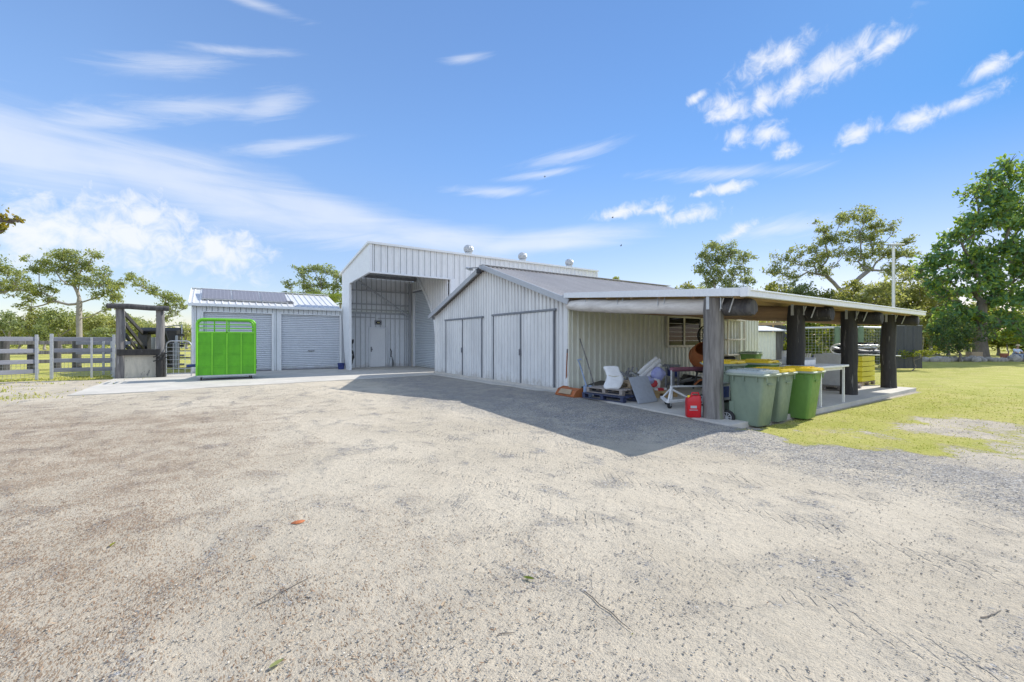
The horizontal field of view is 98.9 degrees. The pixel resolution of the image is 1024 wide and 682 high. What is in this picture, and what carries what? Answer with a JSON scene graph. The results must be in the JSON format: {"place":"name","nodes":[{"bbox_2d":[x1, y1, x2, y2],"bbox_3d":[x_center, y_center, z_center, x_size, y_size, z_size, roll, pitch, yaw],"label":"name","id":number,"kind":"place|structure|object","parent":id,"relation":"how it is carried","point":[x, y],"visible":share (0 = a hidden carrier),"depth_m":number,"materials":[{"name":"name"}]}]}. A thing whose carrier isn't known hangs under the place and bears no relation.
{"place":"outdoors","nodes":[
{"label":"outdoors","id":0,"kind":"place"},
{"bbox_2d":[0,342,1023,681],"bbox_3d":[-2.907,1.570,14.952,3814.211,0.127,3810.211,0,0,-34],"label":"ground","id":1,"kind":"structure","parent":0,"point":[796,628],"depth_m":3.64,"materials":[{"name":"gravel"}]},
{"bbox_2d":[0,341,9,370],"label":"yard post","id":2,"kind":"object","parent":1,"relation":"on","point":[4,345],"visible":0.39,"depth_m":22.01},
{"bbox_2d":[0,205,25,233],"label":"yellowing tree","id":3,"kind":"object","parent":1,"relation":"on","point":[8,220],"visible":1,"depth_m":14.99,"materials":[{"name":"green plant"}]},
{"bbox_2d":[0,309,26,336],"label":"paddock tree","id":4,"kind":"object","parent":1,"relation":"on","point":[9,323],"visible":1,"depth_m":75.01,"materials":[{"name":"green plant"}]},
{"bbox_2d":[0,254,38,298],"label":"gum tree","id":5,"kind":"object","parent":1,"relation":"on","point":[5,270],"visible":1,"depth_m":46.05,"materials":[{"name":"green plant"}]},
{"bbox_2d":[0,335,39,379],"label":"rail gate","id":6,"kind":"structure","parent":1,"relation":"on","point":[20,371],"depth_m":17.48,"materials":[{"name":"metal"}]},
{"bbox_2d":[27,345,34,369],"bbox_3d":[-26.936,0.790,24.604,0.454,1.620,0.457,0,0,-34],"label":"yard post","id":7,"kind":"object","parent":1,"relation":"on","point":[30,366],"visible":0.37,"depth_m":24.41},
{"bbox_2d":[15,307,51,336],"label":"paddock tree","id":8,"kind":"object","parent":1,"relation":"on","point":[28,319],"visible":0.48,"depth_m":79.62,"materials":[{"name":"green plant"}]},
{"bbox_2d":[22,323,55,349],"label":"paddock tree","id":9,"kind":"object","parent":1,"relation":"on","point":[42,333],"visible":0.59,"depth_m":77.36,"materials":[{"name":"green plant"}]},
{"bbox_2d":[54,341,61,367],"bbox_3d":[-25.597,0.790,24.601,0.392,1.620,0.390,0,0,-8],"label":"yard post","id":10,"kind":"object","parent":1,"relation":"on","point":[57,344],"visible":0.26,"depth_m":24.50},
{"bbox_2d":[32,304,84,347],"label":"paddock tree","id":11,"kind":"object","parent":1,"relation":"on","point":[54,319],"visible":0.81,"depth_m":70.10,"materials":[{"name":"green plant"}]},
{"bbox_2d":[11,247,128,354],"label":"gum tree","id":12,"kind":"object","parent":1,"relation":"on","point":[110,286],"visible":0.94,"depth_m":49.79,"materials":[{"name":"green plant"}]},
{"bbox_2d":[0,374,146,402],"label":"verge grass","id":13,"kind":"structure","parent":1,"relation":"on","point":[42,378],"depth_m":17.69,"materials":[{"name":"plant"}]},
{"bbox_2d":[10,341,136,362],"bbox_3d":[-27.117,0.625,23.889,0.050,1.250,14.318,0,0,44],"label":"yard fence","id":14,"kind":"object","parent":1,"relation":"on","point":[39,343],"visible":0.09,"depth_m":24.55,"materials":[{"name":"silver metal"}]},
{"bbox_2d":[72,341,81,367],"bbox_3d":[-24.445,0.790,24.592,0.412,1.620,0.398,0,0,-34],"label":"yard post","id":15,"kind":"object","parent":1,"relation":"on","point":[75,355],"visible":0.43,"depth_m":24.43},
{"bbox_2d":[50,334,115,379],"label":"rail gate","id":16,"kind":"structure","parent":1,"relation":"on","point":[91,359],"depth_m":18.76,"materials":[{"name":"wood"}]},
{"bbox_2d":[66,310,114,347],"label":"paddock tree","id":17,"kind":"object","parent":1,"relation":"on","point":[97,321],"visible":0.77,"depth_m":68.04,"materials":[{"name":"green plant"}]},
{"bbox_2d":[84,325,115,347],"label":"paddock tree","id":18,"kind":"object","parent":1,"relation":"on","point":[98,331],"visible":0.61,"depth_m":67.07,"materials":[{"name":"green plant"}]},
{"bbox_2d":[10,318,191,347],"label":"wood","id":19,"kind":"object","parent":1,"relation":"on","point":[189,338],"visible":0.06,"depth_m":94.64,"materials":[{"name":"green plant"}]},
{"bbox_2d":[76,341,130,373],"bbox_3d":[-19.590,0.750,20.986,2.040,1.700,0.115,0,0,-23],"label":"yard fence","id":20,"kind":"object","parent":1,"relation":"on","point":[103,343],"visible":0.51,"depth_m":20.93,"materials":[{"name":"wood"}]},
{"bbox_2d":[110,313,151,348],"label":"paddock tree","id":21,"kind":"object","parent":1,"relation":"on","point":[134,319],"visible":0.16,"depth_m":80.84,"materials":[{"name":"green plant"}]},
{"bbox_2d":[128,319,155,336],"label":"paddock tree","id":22,"kind":"object","parent":1,"relation":"on","point":[150,325],"visible":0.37,"depth_m":77.97,"materials":[{"name":"green plant"}]},
{"bbox_2d":[122,271,187,323],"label":"gum tree","id":23,"kind":"object","parent":1,"relation":"on","point":[163,296],"visible":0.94,"depth_m":47.87,"materials":[{"name":"green plant"}]},
{"bbox_2d":[137,325,183,367],"bbox_3d":[-21.340,0.510,26.900,3.403,3.044,1.119,0,0,16],"label":"cattle crush","id":24,"kind":"object","parent":1,"relation":"on","point":[147,340],"visible":0.48,"depth_m":26.80,"materials":[{"name":"grey metal"}]},
{"bbox_2d":[183,324,191,348],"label":"paddock tree","id":25,"kind":"object","parent":1,"relation":"on","point":[186,330],"visible":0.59,"depth_m":84.32,"materials":[{"name":"green plant"}]},
{"bbox_2d":[188,287,341,372],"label":"double garage","id":26,"kind":"structure","parent":1,"relation":"on","point":[303,332],"depth_m":23.78,"materials":[{"name":"metal"}]},
{"bbox_2d":[201,289,231,300],"bbox_3d":[-15.458,-2.347,22.924,1.290,0.854,1.613,0,0,-34],"label":"solar panel","id":27,"kind":"object","parent":26,"relation":"on","point":[218,295],"visible":0.85,"depth_m":22.76,"materials":[{"name":"glass"}]},
{"bbox_2d":[202,311,273,370],"bbox_3d":[-14.015,0.048,22.455,3.160,3.065,0.160,0,0,-34],"label":"roller door","id":28,"kind":"structure","parent":26,"relation":"in","point":[264,322],"depth_m":23.02,"materials":[{"name":"metal"}]},
{"bbox_2d":[231,290,260,302],"bbox_3d":[-14.379,-2.347,23.658,1.290,0.854,1.613,0,0,-34],"label":"solar panel","id":29,"kind":"object","parent":26,"relation":"on","point":[245,296],"visible":0.88,"depth_m":23.50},
{"bbox_2d":[259,292,287,303],"bbox_3d":[-13.300,-2.347,24.391,1.290,0.854,1.613,0,0,-34],"label":"solar panel","id":30,"kind":"object","parent":26,"relation":"on","point":[267,297],"visible":0.91,"depth_m":24.23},
{"bbox_2d":[279,313,340,370],"bbox_3d":[-11.178,0.048,24.383,3.180,3.065,0.160,0,0,-34],"label":"roller door","id":31,"kind":"structure","parent":26,"relation":"in","point":[309,341],"depth_m":24.38,"materials":[{"name":"metal"}]},
{"bbox_2d":[280,263,341,302],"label":"gum tree","id":32,"kind":"object","parent":1,"relation":"on","point":[325,285],"visible":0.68,"depth_m":45.83,"materials":[{"name":"green plant"}]},
{"bbox_2d":[67,366,555,395],"bbox_3d":[-7.641,1.730,17.115,14.398,0.300,16.500,0,0,-34],"label":"concrete apron","id":33,"kind":"object","parent":1,"relation":"on","point":[170,382],"visible":0.46,"depth_m":17.96,"materials":[{"name":"concrete"}]},
{"bbox_2d":[106,303,170,378],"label":"loading ramp","id":34,"kind":"structure","parent":33,"relation":"on","point":[136,362],"depth_m":18.89,"materials":[{"name":"grey wood"}]},
{"bbox_2d":[165,340,191,376],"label":"tubular gate","id":35,"kind":"structure","parent":33,"relation":"on","point":[166,359],"depth_m":19.55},
{"bbox_2d":[186,318,256,379],"bbox_3d":[-12.132,0.328,18.347,2.423,2.505,1.213,0,0,-34],"label":"stock crate","id":36,"kind":"object","parent":33,"relation":"on","point":[223,354],"visible":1,"depth_m":17.92,"materials":[{"name":"paint"}]},
{"bbox_2d":[288,288,341,308],"bbox_3d":[-17.173,-1.684,40.134,7.656,6.569,5.694,0,0,-8],"label":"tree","id":37,"kind":"object","parent":1,"relation":"on","point":[333,296],"visible":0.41,"depth_m":39.67,"materials":[{"name":"green plant"}]},
{"bbox_2d":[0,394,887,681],"bbox_3d":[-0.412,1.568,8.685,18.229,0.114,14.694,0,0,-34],"label":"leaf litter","id":38,"kind":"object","parent":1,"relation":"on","point":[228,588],"visible":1,"depth_m":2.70,"materials":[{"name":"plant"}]},
{"bbox_2d":[339,241,598,369],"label":"machinery shed","id":39,"kind":"structure","parent":1,"relation":"on","point":[402,292],"depth_m":25.94,"materials":[{"name":"metal"}]},
{"bbox_2d":[412,282,448,367],"bbox_3d":[-4.787,-0.785,25.414,0.150,4.750,5.020,0,0,-34],"label":"roller door","id":40,"kind":"structure","parent":39,"relation":"in","point":[423,327],"depth_m":26.38,"materials":[{"name":"metal"}]},
{"bbox_2d":[555,385,582,397],"bbox_3d":[1.663,1.428,12.228,0.572,0.304,0.816,0,0,-34],"label":"loader scoop","id":41,"kind":"object","parent":1,"relation":"on","point":[566,391],"visible":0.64,"depth_m":12.00,"materials":[{"name":"orange paint"}]},
{"bbox_2d":[428,264,757,390],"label":"gable shed","id":42,"kind":"structure","parent":1,"relation":"on","point":[520,326],"depth_m":16.18,"materials":[{"name":"metal"}]},
{"bbox_2d":[666,316,701,347],"bbox_3d":[6.618,-0.360,16.770,2.200,1.210,0.100,0,0,-34],"label":"window","id":43,"kind":"structure","parent":42,"relation":"in","point":[681,331],"depth_m":16.71,"materials":[{"name":"beige glass"}]},
{"bbox_2d":[562,286,926,325],"bbox_3d":[6.737,-0.953,13.217,10.663,1.022,6.310,0,0,-34],"label":"carport","id":44,"kind":"object","parent":42,"relation":"attached to","point":[745,303],"visible":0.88,"depth_m":10.28,"materials":[{"name":"metal"}]},
{"bbox_2d":[662,363,679,389],"bbox_3d":[4.983,1.141,13.587,0.407,0.931,1.137,0,0,37],"label":"steel trestle","id":45,"kind":"object","parent":1,"relation":"on","point":[673,373],"visible":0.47,"depth_m":13.29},
{"bbox_2d":[691,239,758,288],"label":"gum tree","id":46,"kind":"object","parent":1,"relation":"on","point":[718,259],"visible":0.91,"depth_m":49.76,"materials":[{"name":"green plant"}]},
{"bbox_2d":[579,380,915,427],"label":"carport slab","id":47,"kind":"structure","parent":1,"relation":"on","point":[831,400],"depth_m":11.04,"materials":[{"name":"concrete"}]},
{"bbox_2d":[582,390,636,402],"bbox_3d":[2.678,1.431,11.396,1.050,0.138,1.350,0,0,-38],"label":"pallet","id":48,"kind":"object","parent":47,"relation":"on","point":[622,399],"visible":0.64,"depth_m":11.08,"materials":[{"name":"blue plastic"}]},
{"bbox_2d":[586,385,633,395],"bbox_3d":[2.704,1.289,11.534,0.950,0.138,1.150,0,0,-41],"label":"pallet","id":49,"kind":"object","parent":48,"relation":"on","point":[622,391],"visible":0.59,"depth_m":11.24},
{"bbox_2d":[603,366,623,388],"bbox_3d":[2.633,0.943,11.369,0.545,0.574,0.589,0,0,5],"label":"white sack","id":50,"kind":"object","parent":49,"relation":"on","point":[615,379],"visible":0.99,"depth_m":11.32,"materials":[{"name":"plastic"}]},
{"bbox_2d":[621,380,631,387],"bbox_3d":[3.112,1.147,11.788,0.800,0.138,0.850,0,0,-36],"label":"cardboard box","id":51,"kind":"object","parent":49,"relation":"on","point":[626,383],"visible":0.28,"depth_m":11.46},
{"bbox_2d":[620,367,638,379],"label":"pipe offcuts","id":52,"kind":"object","parent":51,"relation":"on","point":[627,374],"visible":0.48,"depth_m":12.53,"materials":[{"name":"metal"}]},
{"bbox_2d":[638,356,661,375],"bbox_3d":[3.949,0.776,12.555,0.732,0.661,0.178,0,0,-9],"label":"plastic roll bundle","id":53,"kind":"object","parent":52,"relation":"on","point":[649,367],"visible":0.84,"depth_m":12.49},
{"bbox_2d":[629,376,656,403],"bbox_3d":[3.239,1.195,10.875,0.967,0.598,0.556,0,0,-34],"label":"grey board","id":54,"kind":"object","parent":47,"relation":"on","point":[642,388],"visible":1,"depth_m":10.86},
{"bbox_2d":[653,389,677,397],"bbox_3d":[3.956,1.431,12.059,0.750,0.138,0.900,0,0,-22],"label":"pallet","id":55,"kind":"object","parent":47,"relation":"on","point":[662,393],"visible":0.34,"depth_m":11.73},
{"bbox_2d":[651,378,660,388],"bbox_3d":[4.062,1.230,12.373,0.344,0.375,0.228,0,0,-60],"label":"red print bag","id":56,"kind":"object","parent":55,"relation":"on","point":[656,383],"visible":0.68,"depth_m":12.32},
{"bbox_2d":[651,367,665,380],"bbox_3d":[4.169,0.944,12.496,0.436,0.429,0.261,0,0,9],"label":"feed bag","id":57,"kind":"object","parent":56,"relation":"on","point":[659,373],"visible":0.86,"depth_m":12.40,"materials":[{"name":"plastic"}]},
{"bbox_2d":[660,367,702,407],"bbox_3d":[4.161,1.050,10.370,1.978,0.901,0.684,0,0,-26],"label":"roller trolley","id":58,"kind":"object","parent":47,"relation":"on","point":[669,401],"visible":0.66,"depth_m":10.01,"materials":[{"name":"metal"}]},
{"bbox_2d":[685,392,700,417],"bbox_3d":[3.579,1.255,8.645,0.275,0.491,0.178,0,0,4],"label":"fuel can","id":59,"kind":"object","parent":47,"relation":"on","point":[692,406],"visible":1,"depth_m":8.56,"materials":[{"name":"red plastic"}]},
{"bbox_2d":[689,342,702,388],"bbox_3d":[5.987,0.758,13.617,1.492,1.467,0.916,0,0,-79],"label":"concrete mixer","id":60,"kind":"object","parent":47,"relation":"on","point":[696,355],"visible":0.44,"depth_m":13.51,"materials":[{"name":"orange paint"}]},
{"bbox_2d":[702,297,724,419],"bbox_3d":[3.935,0.355,8.548,0.405,2.410,0.405,0,0,-34],"label":"log post","id":61,"kind":"object","parent":47,"relation":"on","point":[713,367],"visible":0.89,"depth_m":8.40,"materials":[{"name":"wood"}]},
{"bbox_2d":[700,359,747,405],"bbox_3d":[4.826,0.962,10.017,0.637,1.077,0.885,0,0,-30],"label":"wheelie bin","id":62,"kind":"object","parent":47,"relation":"on","point":[731,364],"visible":0.26,"depth_m":9.67,"materials":[{"name":"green plastic"}]},
{"bbox_2d":[724,399,730,409],"bbox_3d":[4.233,1.350,8.983,0.420,0.300,0.360,0,0,-34],"label":"storage tub","id":63,"kind":"object","parent":47,"relation":"on","point":[726,404],"visible":0.02,"depth_m":8.85,"materials":[{"name":"black plastic"}]},
{"bbox_2d":[723,382,729,399],"bbox_3d":[4.233,1.025,8.983,0.400,0.350,0.340,0,0,-34],"label":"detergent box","id":64,"kind":"object","parent":63,"relation":"on","point":[726,389],"visible":0.23,"depth_m":8.88,"materials":[{"name":"white"}]},
{"bbox_2d":[724,319,745,359],"bbox_3d":[9.398,0.290,18.550,1.360,2.420,0.300,0,0,-34],"label":"shelf frame","id":65,"kind":"object","parent":47,"relation":"on","point":[728,339],"visible":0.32,"depth_m":18.22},
{"bbox_2d":[738,351,763,359],"bbox_3d":[10.057,0.962,18.469,0.637,1.077,0.885,0,0,-37],"label":"wheelie bin","id":66,"kind":"object","parent":47,"relation":"on","point":[750,354],"visible":0.32,"depth_m":18.24,"materials":[{"name":"green plastic"}]},
{"bbox_2d":[740,359,780,367],"bbox_3d":[5.761,0.962,10.290,0.637,1.077,0.885,0,0,-39],"label":"wheelie bin","id":67,"kind":"object","parent":47,"relation":"on","point":[751,363],"visible":0.23,"depth_m":10.02,"materials":[{"name":"green plastic"}]},
{"bbox_2d":[786,305,805,364],"bbox_3d":[6.825,0.347,10.507,0.404,2.404,0.416,0,0,-34],"label":"log post","id":68,"kind":"object","parent":47,"relation":"on","point":[796,345],"visible":0.56,"depth_m":10.36,"materials":[{"name":"wood"}]},
{"bbox_2d":[777,363,848,406],"bbox_3d":[7.247,1.038,10.632,1.750,0.925,1.000,0,0,-34],"label":"white bench","id":69,"kind":"object","parent":47,"relation":"on","point":[828,367],"visible":0.48,"depth_m":10.37,"materials":[{"name":"paint"}]},
{"bbox_2d":[782,350,815,364],"bbox_3d":[7.226,0.363,10.895,1.030,0.440,0.510,0,0,-34],"label":"sink box","id":70,"kind":"object","parent":69,"relation":"on","point":[810,360],"visible":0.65,"depth_m":10.76,"materials":[{"name":"white paint"}]},
{"bbox_2d":[822,384,861,390],"bbox_3d":[10.167,1.431,13.861,1.600,0.138,1.000,0,0,-34],"label":"pallet","id":71,"kind":"object","parent":47,"relation":"on","point":[824,387],"visible":0.3,"depth_m":13.40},
{"bbox_2d":[814,353,840,385],"bbox_3d":[10.233,0.885,13.853,1.000,0.950,0.828,0,0,-34],"label":"drawer cabinet","id":72,"kind":"object","parent":71,"relation":"on","point":[832,377],"visible":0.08,"depth_m":13.53,"materials":[{"name":"metal"}]},
{"bbox_2d":[839,311,857,394],"bbox_3d":[9.491,0.344,12.336,0.410,2.404,0.428,0,0,-34],"label":"log post","id":73,"kind":"object","parent":47,"relation":"on","point":[849,341],"visible":0.91,"depth_m":12.17,"materials":[{"name":"wood"}]},
{"bbox_2d":[858,380,875,385],"bbox_3d":[11.819,1.431,15.166,1.200,0.138,0.900,0,0,-34],"label":"pallet","id":74,"kind":"object","parent":47,"relation":"on","point":[868,383],"visible":0.31,"depth_m":14.83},
{"bbox_2d":[858,356,874,381],"bbox_3d":[11.819,0.943,15.166,1.150,0.835,0.870,0,0,-34],"label":"slatted crate","id":75,"kind":"object","parent":74,"relation":"on","point":[866,367],"visible":0.45,"depth_m":14.75,"materials":[{"name":"plastic"}]},
{"bbox_2d":[822,353,900,355],"bbox_3d":[12.411,0.478,15.550,2.522,0.124,0.900,0,0,-16],"label":"white tabletop","id":76,"kind":"object","parent":75,"relation":"on","point":[867,354],"visible":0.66,"depth_m":15.13,"materials":[{"name":"paint"}]},
{"bbox_2d":[833,349,879,353],"bbox_3d":[12.203,0.354,15.433,2.055,0.232,0.656,0,0,-15],"label":"rolled sheeting","id":77,"kind":"object","parent":76,"relation":"on","point":[867,351],"visible":0.55,"depth_m":15.18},
{"bbox_2d":[880,315,896,387],"bbox_3d":[12.164,0.349,14.136,0.431,2.392,0.418,0,0,-34],"label":"log post","id":78,"kind":"object","parent":47,"relation":"on","point":[888,377],"visible":0.86,"depth_m":13.98,"materials":[{"name":"wood"}]},
{"bbox_2d":[724,368,781,426],"bbox_3d":[4.552,1.062,8.320,0.637,1.077,0.885,0,0,-33],"label":"wheelie bin","id":79,"kind":"object","parent":1,"relation":"on","point":[752,391],"visible":0.84,"depth_m":8.11,"materials":[{"name":"green plastic"}]},
{"bbox_2d":[758,325,786,344],"bbox_3d":[20.629,0.098,34.020,3.480,2.805,0.120,0,0,0],"label":"sheet fence","id":80,"kind":"object","parent":1,"relation":"on","point":[782,327],"visible":0.1,"depth_m":34.00,"materials":[{"name":"metal"}]},
{"bbox_2d":[758,326,786,359],"bbox_3d":[15.782,0.300,27.900,2.163,2.600,2.400,0,0,0],"label":"tin lean to","id":81,"kind":"object","parent":1,"relation":"on","point":[770,345],"visible":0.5,"depth_m":27.00,"materials":[{"name":"silver metal"}]},
{"bbox_2d":[776,331,782,358],"bbox_3d":[16.587,0.500,27.150,0.617,2.200,0.094,0,0,-20],"label":"timber door","id":82,"kind":"structure","parent":81,"relation":"in","point":[779,334],"depth_m":27.09,"materials":[{"name":"grey wood"}]},
{"bbox_2d":[752,366,797,421],"bbox_3d":[5.157,1.062,8.779,0.637,1.077,0.885,0,0,-36],"label":"wheelie bin","id":83,"kind":"object","parent":1,"relation":"on","point":[783,388],"visible":0.3,"depth_m":8.47,"materials":[{"name":"green plastic"}]},
{"bbox_2d":[757,280,793,322],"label":"bushy tree","id":84,"kind":"object","parent":1,"relation":"on","point":[772,286],"visible":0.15,"depth_m":46.68,"materials":[{"name":"green plant"}]},
{"bbox_2d":[781,277,823,297],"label":"bushy tree","id":85,"kind":"object","parent":1,"relation":"on","point":[803,289],"visible":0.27,"depth_m":48.79,"materials":[{"name":"green plant"}]},
{"bbox_2d":[782,366,825,418],"bbox_3d":[5.936,1.062,9.091,0.637,1.077,0.885,0,0,-36],"label":"wheelie bin","id":86,"kind":"object","parent":1,"relation":"on","point":[806,381],"visible":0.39,"depth_m":8.82,"materials":[{"name":"green plastic"}]},
{"bbox_2d":[783,321,831,356],"bbox_3d":[17.920,-0.102,26.644,2.424,3.403,3.118,0,0,-1],"label":"vine hedge","id":87,"kind":"object","parent":1,"relation":"on","point":[812,341],"visible":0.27,"depth_m":26.13,"materials":[{"name":"green plant"}]},
{"bbox_2d":[810,288,854,348],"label":"bushy tree","id":88,"kind":"object","parent":1,"relation":"on","point":[827,294],"visible":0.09,"depth_m":46.87,"materials":[{"name":"green plant"}]},
{"bbox_2d":[759,203,922,296],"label":"gum tree","id":89,"kind":"object","parent":1,"relation":"on","point":[828,238],"visible":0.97,"depth_m":51.70,"materials":[{"name":"green plant"}]},
{"bbox_2d":[805,326,880,370],"bbox_3d":[17.700,0.420,23.142,4.581,2.360,1.457,0,0,7],"label":"wire pen","id":90,"kind":"object","parent":1,"relation":"on","point":[837,335],"visible":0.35,"depth_m":22.97,"materials":[{"name":"metal"}]},
{"bbox_2d":[817,324,877,355],"bbox_3d":[19.873,-0.070,26.538,2.394,3.557,3.290,0,0,-34],"label":"vine hedge","id":91,"kind":"object","parent":1,"relation":"on","point":[825,341],"visible":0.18,"depth_m":26.41,"materials":[{"name":"green plant"}]},
{"bbox_2d":[830,279,877,302],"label":"bushy tree","id":92,"kind":"object","parent":1,"relation":"on","point":[854,284],"visible":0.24,"depth_m":43.82,"materials":[{"name":"green plant"}]},
{"bbox_2d":[863,325,880,366],"bbox_3d":[22.007,0.098,26.520,2.254,3.115,3.180,0,0,-34],"label":"vine hedge","id":93,"kind":"object","parent":1,"relation":"on","point":[877,337],"visible":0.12,"depth_m":26.34,"materials":[{"name":"green plant"}]},
{"bbox_2d":[851,276,914,341],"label":"bushy tree","id":94,"kind":"object","parent":1,"relation":"on","point":[870,290],"visible":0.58,"depth_m":41.64,"materials":[{"name":"green plant"}]},
{"bbox_2d":[857,265,930,314],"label":"bushy tree","id":95,"kind":"object","parent":1,"relation":"on","point":[900,277],"visible":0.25,"depth_m":45.60,"materials":[{"name":"green plant"}]},
{"bbox_2d":[886,243,904,314],"bbox_3d":[33.286,-3.420,38.000,1.350,10.040,0.350,0,0,0],"label":"light pole","id":96,"kind":"object","parent":1,"relation":"on","point":[893,245],"visible":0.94,"depth_m":37.91,"materials":[{"name":"metal"}]},
{"bbox_2d":[896,325,922,367],"bbox_3d":[21.649,0.312,24.020,1.684,2.375,0.120,0,0,0],"label":"sheet fence","id":97,"kind":"object","parent":1,"relation":"on","point":[909,338],"visible":0.63,"depth_m":24.00,"materials":[{"name":"metal"}]},
{"bbox_2d":[891,306,937,343],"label":"bushy tree","id":98,"kind":"object","parent":1,"relation":"on","point":[925,322],"visible":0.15,"depth_m":41.66,"materials":[{"name":"green plant"}]},
{"bbox_2d":[897,346,941,370],"bbox_3d":[21.655,0.933,23.354,2.260,1.380,0.730,0,0,-2],"label":"garden shrub","id":99,"kind":"object","parent":1,"relation":"on","point":[925,353],"visible":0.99,"depth_m":23.35,"materials":[{"name":"green plant"}]},
{"bbox_2d":[895,272,952,356],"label":"bushy tree","id":100,"kind":"object","parent":1,"relation":"on","point":[915,296],"visible":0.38,"depth_m":44.67,"materials":[{"name":"green plant"}]},
{"bbox_2d":[920,285,963,354],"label":"bushy tree","id":101,"kind":"object","parent":1,"relation":"on","point":[930,310],"visible":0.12,"depth_m":48.59,"materials":[{"name":"green plant"}]},
{"bbox_2d":[923,309,999,361],"bbox_3d":[34.861,-0.422,34.198,5.394,4.102,2.617,0,0,-1],"label":"garden shrub","id":102,"kind":"object","parent":1,"relation":"on","point":[957,336],"visible":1,"depth_m":33.83,"materials":[{"name":"green plant"}]},
{"bbox_2d":[907,151,1023,357],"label":"broadleaf tree","id":103,"kind":"object","parent":1,"relation":"on","point":[1006,215],"visible":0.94,"depth_m":36.59,"materials":[{"name":"green plant"}]},
{"bbox_2d":[987,309,1017,354],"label":"bushy tree","id":104,"kind":"object","parent":1,"relation":"on","point":[998,348],"visible":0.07,"depth_m":48.26,"materials":[{"name":"green plant"}]},
{"bbox_2d":[989,310,1023,353],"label":"bushy tree","id":105,"kind":"object","parent":1,"relation":"on","point":[994,343],"visible":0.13,"depth_m":47.02,"materials":[{"name":"green plant"}]},
{"bbox_2d":[997,330,1021,352],"bbox_3d":[40.215,0.346,35.558,1.436,2.550,1.533,0,0,-34],"label":"garden shrub","id":106,"kind":"object","parent":1,"relation":"on","point":[1004,340],"visible":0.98,"depth_m":35.49,"materials":[{"name":"green plant"}]},
{"bbox_2d":[0,0,1023,340],"label":"sky","id":107,"kind":"structure","parent":0,"point":[216,144],"materials":[{"name":"blue"}]},
{"bbox_2d":[680,374,701,384],"bbox_3d":[6.112,1.393,15.050,0.830,0.470,0.872,0,0,0],"label":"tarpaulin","id":108,"kind":"object","parent":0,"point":[684,376],"visible":0.36,"depth_m":14.91,"materials":[{"name":"black plastic"}]},
{"bbox_2d":[745,385,1023,461],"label":"lawn grass","id":109,"kind":"structure","parent":0,"point":[932,403],"depth_m":9.24,"materials":[{"name":"plant"}]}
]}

